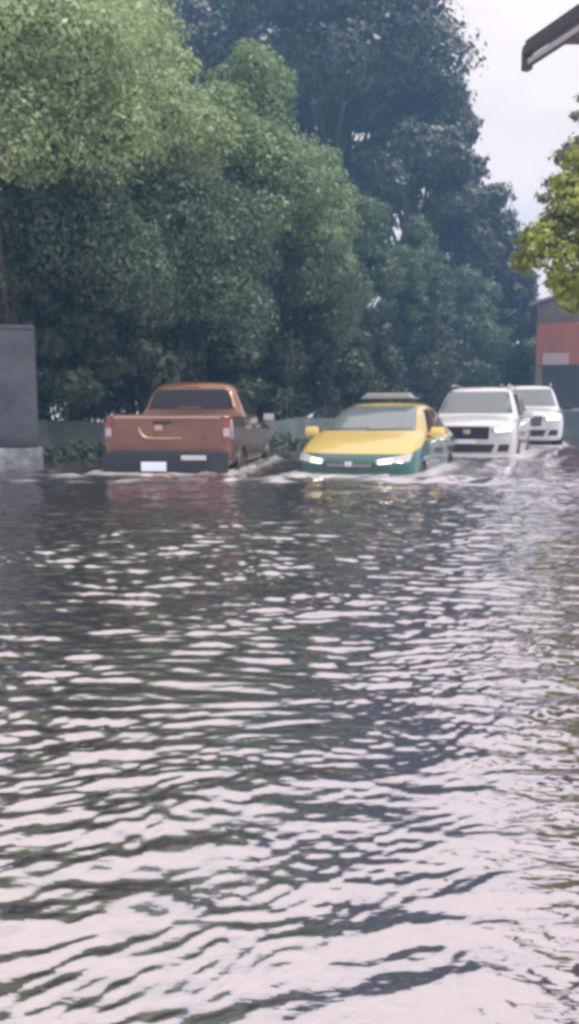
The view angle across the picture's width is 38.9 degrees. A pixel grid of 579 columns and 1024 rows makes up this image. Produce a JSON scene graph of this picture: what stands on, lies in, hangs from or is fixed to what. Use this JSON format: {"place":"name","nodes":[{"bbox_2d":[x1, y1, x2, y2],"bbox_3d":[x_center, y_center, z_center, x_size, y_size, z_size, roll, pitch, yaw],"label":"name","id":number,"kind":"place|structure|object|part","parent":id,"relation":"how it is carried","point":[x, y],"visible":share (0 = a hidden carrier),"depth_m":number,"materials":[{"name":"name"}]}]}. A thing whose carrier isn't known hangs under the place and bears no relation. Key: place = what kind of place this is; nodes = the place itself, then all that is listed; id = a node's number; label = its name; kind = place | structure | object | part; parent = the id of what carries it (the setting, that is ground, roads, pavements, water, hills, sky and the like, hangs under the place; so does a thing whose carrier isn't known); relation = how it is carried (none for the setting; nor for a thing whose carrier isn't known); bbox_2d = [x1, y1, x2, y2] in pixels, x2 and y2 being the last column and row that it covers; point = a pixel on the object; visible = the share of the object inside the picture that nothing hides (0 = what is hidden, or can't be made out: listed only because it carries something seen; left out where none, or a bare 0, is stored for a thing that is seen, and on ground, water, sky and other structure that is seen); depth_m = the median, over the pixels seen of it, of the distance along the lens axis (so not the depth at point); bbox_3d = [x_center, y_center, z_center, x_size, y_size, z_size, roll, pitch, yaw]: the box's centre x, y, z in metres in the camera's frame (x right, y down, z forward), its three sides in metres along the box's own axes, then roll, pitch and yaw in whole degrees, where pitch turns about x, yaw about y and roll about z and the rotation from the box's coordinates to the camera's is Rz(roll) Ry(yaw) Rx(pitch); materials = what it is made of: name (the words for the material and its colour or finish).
{"place":"outdoors","nodes":[
{"label":"outdoors","id":0,"kind":"place"},
{"bbox_2d":[0,324,43,463],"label":"gate pier","id":1,"kind":"structure","parent":0,"point":[19,438],"depth_m":14.20,"materials":[{"name":"grey concrete"}]},
{"bbox_2d":[0,422,578,1023],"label":"water","id":2,"kind":"structure","parent":0,"point":[282,740],"depth_m":2.02,"materials":[{"name":"grey liquid"}]},
{"bbox_2d":[0,0,578,421],"label":"sky","id":3,"kind":"structure","parent":0,"point":[525,114],"materials":[{"name":"white"}]},
{"bbox_2d":[521,4,578,71],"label":"awning","id":4,"kind":"object","parent":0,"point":[558,33],"visible":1,"depth_m":6.54,"materials":[{"name":"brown metal"}]},
{"label":"ground","id":5,"kind":"structure","parent":0,"visible":0},
{"bbox_2d":[0,219,62,323],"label":"broadleaf tree","id":6,"kind":"object","parent":5,"relation":"on","point":[1,293],"visible":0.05,"depth_m":16.16,"materials":[{"name":"green plant"}]},
{"bbox_2d":[0,253,135,419],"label":"shrub","id":7,"kind":"object","parent":5,"relation":"on","point":[64,323],"visible":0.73,"depth_m":16.09,"materials":[{"name":"green plant"}]},
{"bbox_2d":[39,437,105,461],"bbox_3d":[-3.967,-1.075,15.101,2.103,0.612,0.580,0,7,0],"label":"weed clump","id":8,"kind":"object","parent":5,"relation":"on","point":[99,449],"visible":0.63,"depth_m":15.01,"materials":[{"name":"green plant"}]},
{"bbox_2d":[0,122,187,419],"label":"broadleaf tree","id":9,"kind":"object","parent":5,"relation":"on","point":[106,243],"visible":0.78,"depth_m":15.68,"materials":[{"name":"green plant"}]},
{"bbox_2d":[0,0,203,324],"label":"broadleaf tree","id":10,"kind":"object","parent":5,"relation":"on","point":[71,66],"visible":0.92,"depth_m":13.98,"materials":[{"name":"green plant"}]},
{"bbox_2d":[45,283,190,422],"bbox_3d":[-4.032,-3.114,18.312,3.649,4.604,2.647,0,7,0],"label":"shrub","id":11,"kind":"object","parent":5,"relation":"on","point":[144,351],"visible":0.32,"depth_m":17.87,"materials":[{"name":"green plant"}]},
{"bbox_2d":[11,0,257,414],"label":"broadleaf tree","id":12,"kind":"object","parent":5,"relation":"on","point":[176,73],"visible":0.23,"depth_m":18.02,"materials":[{"name":"green plant"}]},
{"bbox_2d":[108,299,212,414],"bbox_3d":[-3.709,-3.376,19.796,3.894,4.786,2.896,0,7,0],"label":"shrub","id":13,"kind":"object","parent":5,"relation":"on","point":[193,368],"visible":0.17,"depth_m":19.50,"materials":[{"name":"green plant"}]},
{"bbox_2d":[49,0,295,102],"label":"tall tree","id":14,"kind":"object","parent":5,"relation":"on","point":[203,10],"visible":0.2,"depth_m":41.52,"materials":[{"name":"green plant"}]},
{"bbox_2d":[38,417,334,458],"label":"wall","id":15,"kind":"structure","parent":5,"relation":"on","point":[52,432],"depth_m":16.59,"materials":[{"name":"concrete"}]},
{"bbox_2d":[121,137,302,381],"bbox_3d":[-2.780,-5.161,20.408,6.256,8.178,6.377,5,8,38],"label":"broadleaf tree","id":16,"kind":"object","parent":5,"relation":"on","point":[215,243],"visible":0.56,"depth_m":18.75,"materials":[{"name":"green plant"}]},
{"bbox_2d":[166,301,266,410],"bbox_3d":[-2.476,-3.511,21.749,3.753,4.607,2.755,0,7,0],"label":"shrub","id":17,"kind":"object","parent":5,"relation":"on","point":[238,368],"visible":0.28,"depth_m":21.01,"materials":[{"name":"green plant"}]},
{"bbox_2d":[153,32,349,331],"bbox_3d":[-1.556,-7.015,22.502,5.600,11.384,5.954,-6,9,-42],"label":"broadleaf tree","id":18,"kind":"object","parent":5,"relation":"on","point":[277,171],"visible":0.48,"depth_m":21.09,"materials":[{"name":"green plant"}]},
{"bbox_2d":[206,306,311,419],"bbox_3d":[-1.170,-3.726,23.279,3.888,4.682,2.970,0,7,0],"label":"broadleaf tree","id":19,"kind":"object","parent":5,"relation":"on","point":[279,369],"visible":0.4,"depth_m":22.78,"materials":[{"name":"green plant"}]},
{"bbox_2d":[36,306,534,421],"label":"wood","id":20,"kind":"object","parent":5,"relation":"on","point":[314,411],"depth_m":61.29,"materials":[{"name":"green plant"}]},
{"bbox_2d":[189,0,386,417],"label":"tall tree","id":21,"kind":"object","parent":5,"relation":"on","point":[328,94],"depth_m":47.32,"materials":[{"name":"green plant"}]},
{"bbox_2d":[272,431,312,448],"bbox_3d":[-0.015,-1.772,21.143,2.059,0.653,0.574,0,7,3],"label":"weed clump","id":22,"kind":"object","parent":5,"relation":"on","point":[291,443],"visible":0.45,"depth_m":21.07,"materials":[{"name":"green plant"}]},
{"bbox_2d":[262,102,399,417],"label":"tall tree","id":23,"kind":"object","parent":5,"relation":"on","point":[322,142],"depth_m":47.74,"materials":[{"name":"green plant"}]},
{"bbox_2d":[196,0,487,417],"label":"tall tree","id":24,"kind":"object","parent":5,"relation":"on","point":[373,38],"visible":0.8,"depth_m":40.51,"materials":[{"name":"green plant"}]},
{"bbox_2d":[338,56,492,378],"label":"tall tree","id":25,"kind":"object","parent":5,"relation":"on","point":[431,151],"visible":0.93,"depth_m":42.42,"materials":[{"name":"green plant"}]},
{"bbox_2d":[418,173,529,344],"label":"tall tree","id":26,"kind":"object","parent":5,"relation":"on","point":[484,245],"visible":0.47,"depth_m":46.16,"materials":[{"name":"green plant"}]},
{"bbox_2d":[444,324,532,386],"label":"shrub","id":27,"kind":"object","parent":5,"relation":"on","point":[515,374],"visible":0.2,"depth_m":45.35,"materials":[{"name":"green plant"}]},
{"bbox_2d":[473,339,534,386],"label":"shrub","id":28,"kind":"object","parent":5,"relation":"on","point":[532,375],"visible":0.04,"depth_m":53.31,"materials":[{"name":"green plant"}]},
{"bbox_2d":[482,227,541,374],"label":"tall tree","id":29,"kind":"object","parent":5,"relation":"on","point":[520,294],"visible":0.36,"depth_m":49.51,"materials":[{"name":"green plant"}]},
{"bbox_2d":[508,290,536,369],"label":"broadleaf tree","id":30,"kind":"object","parent":5,"relation":"on","point":[526,332],"visible":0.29,"depth_m":51.13,"materials":[{"name":"green plant"}]},
{"bbox_2d":[509,136,578,315],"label":"roadside tree","id":31,"kind":"object","parent":5,"relation":"on","point":[552,236],"visible":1,"depth_m":13.01,"materials":[{"name":"green plant"}]},
{"bbox_2d":[529,293,578,408],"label":"shop building","id":32,"kind":"structure","parent":5,"relation":"on","point":[557,352],"depth_m":40.94,"materials":[{"name":"red"}]},
{"bbox_2d":[536,94,578,210],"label":"slender tree","id":33,"kind":"object","parent":5,"relation":"on","point":[542,197],"visible":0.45,"depth_m":18.17,"materials":[{"name":"green plant"}]},
{"bbox_2d":[561,409,578,435],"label":"boundary wall","id":34,"kind":"structure","parent":5,"relation":"on","point":[571,423],"depth_m":35.64,"materials":[{"name":"concrete"}]},
{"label":"road","id":35,"kind":"structure","parent":0,"visible":0},
{"bbox_2d":[103,382,274,472],"bbox_3d":[-1.478,-1.289,14.064,2.255,1.839,5.327,1,7,6],"label":"pickup truck","id":36,"kind":"object","parent":35,"relation":"on","point":[194,427],"visible":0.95,"depth_m":11.65,"materials":[{"name":"orange metal"}]},
{"bbox_3d":[-1.566,-1.809,13.155,1.400,0.320,0.254,1,7,6],"label":"rear window","id":37,"kind":"part","parent":36,"relation":"part of","materials":[{"name":"grey glass"}]},
{"bbox_3d":[-0.755,-1.813,13.631,0.202,0.380,0.800,1,7,6],"label":"side window","id":38,"kind":"part","parent":36,"relation":"part of","materials":[{"name":"grey glass"}]},
{"bbox_3d":[-0.684,-1.908,14.452,0.234,0.380,0.700,1,7,6],"label":"side window","id":39,"kind":"part","parent":36,"relation":"part of","materials":[{"name":"grey glass"}]},
{"bbox_2d":[254,305,342,420],"bbox_3d":[-0.168,-3.974,25.142,3.573,4.749,3.088,0,7,0],"label":"shrub","id":40,"kind":"object","parent":35,"relation":"on","point":[322,368],"visible":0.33,"depth_m":24.58,"materials":[{"name":"green plant"}]},
{"bbox_2d":[240,204,373,419],"bbox_3d":[0.063,-5.344,24.521,4.926,7.601,5.343,0,7,0],"label":"broadleaf tree","id":41,"kind":"object","parent":35,"relation":"on","point":[315,285],"visible":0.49,"depth_m":23.14,"materials":[{"name":"green plant"}]},
{"bbox_2d":[282,133,368,281],"bbox_3d":[0.242,-6.937,26.432,4.870,10.328,5.084,-4,7,-28],"label":"broadleaf tree","id":42,"kind":"object","parent":35,"relation":"on","point":[347,224],"visible":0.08,"depth_m":25.27,"materials":[{"name":"green plant"}]},
{"bbox_2d":[296,318,380,417],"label":"broadleaf tree","id":43,"kind":"object","parent":35,"relation":"on","point":[355,380],"visible":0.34,"depth_m":27.41,"materials":[{"name":"green plant"}]},
{"bbox_2d":[338,181,408,405],"bbox_3d":[2.279,-7.114,30.272,4.021,9.800,4.098,6,9,42],"label":"broadleaf tree","id":44,"kind":"object","parent":35,"relation":"on","point":[388,278],"visible":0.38,"depth_m":29.15,"materials":[{"name":"green plant"}]},
{"bbox_2d":[325,307,422,407],"bbox_3d":[2.719,-5.122,30.932,4.091,5.702,3.552,-3,7,-24],"label":"broadleaf tree","id":45,"kind":"object","parent":35,"relation":"on","point":[385,358],"visible":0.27,"depth_m":30.35,"materials":[{"name":"green plant"}]},
{"bbox_2d":[297,393,453,474],"bbox_3d":[1.515,-1.074,13.068,2.135,1.640,4.496,2,7,19],"label":"taxi","id":46,"kind":"object","parent":35,"relation":"on","point":[405,437],"visible":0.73,"depth_m":11.76,"materials":[{"name":"paint"}]},
{"bbox_3d":[2.109,-1.408,12.604,0.212,0.350,0.800,2,7,19],"label":"side window","id":47,"kind":"part","parent":46,"relation":"part of","materials":[{"name":"grey glass"}]},
{"bbox_3d":[2.402,-1.504,13.439,0.206,0.350,0.820,2,7,19],"label":"side window","id":48,"kind":"part","parent":46,"relation":"part of","materials":[{"name":"grey glass"}]},
{"bbox_2d":[364,211,459,390],"bbox_3d":[4.971,-7.879,35.390,3.817,10.148,3.826,-3,7,-27],"label":"broadleaf tree","id":49,"kind":"object","parent":35,"relation":"on","point":[429,276],"visible":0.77,"depth_m":34.27,"materials":[{"name":"green plant"}]},
{"bbox_2d":[380,298,464,403],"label":"broadleaf tree","id":50,"kind":"object","parent":35,"relation":"on","point":[426,362],"visible":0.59,"depth_m":34.76,"materials":[{"name":"green plant"}]},
{"bbox_2d":[409,307,502,413],"bbox_3d":[7.861,-6.689,40.376,5.450,6.650,4.271,0,7,0],"label":"shrub","id":51,"kind":"object","parent":35,"relation":"on","point":[475,368],"visible":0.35,"depth_m":39.77,"materials":[{"name":"green plant"}]},
{"bbox_2d":[413,263,513,363],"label":"broadleaf tree","id":52,"kind":"object","parent":35,"relation":"on","point":[491,344],"visible":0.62,"depth_m":41.71,"materials":[{"name":"green plant"}]},
{"bbox_2d":[437,384,532,454],"bbox_3d":[4.398,-1.943,18.818,2.392,1.949,4.772,2,7,20],"label":"suv","id":53,"kind":"object","parent":35,"relation":"on","point":[486,420],"visible":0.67,"depth_m":17.46,"materials":[{"name":"white paint"}]},
{"bbox_3d":[5.031,-2.374,18.163,0.210,0.464,0.700,2,7,20],"label":"side window","id":54,"kind":"part","parent":53,"relation":"part of","materials":[{"name":"grey glass"}]},
{"bbox_3d":[5.335,-2.466,18.962,0.200,0.464,0.860,2,7,20],"label":"side window","id":55,"kind":"part","parent":53,"relation":"part of","materials":[{"name":"grey glass"}]},
{"bbox_2d":[500,383,572,444],"bbox_3d":[7.193,-2.882,25.071,2.706,2.063,5.153,2,7,17],"label":"suv","id":56,"kind":"object","parent":35,"relation":"on","point":[541,403],"visible":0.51,"depth_m":23.03,"materials":[{"name":"white paint"}]}
]}

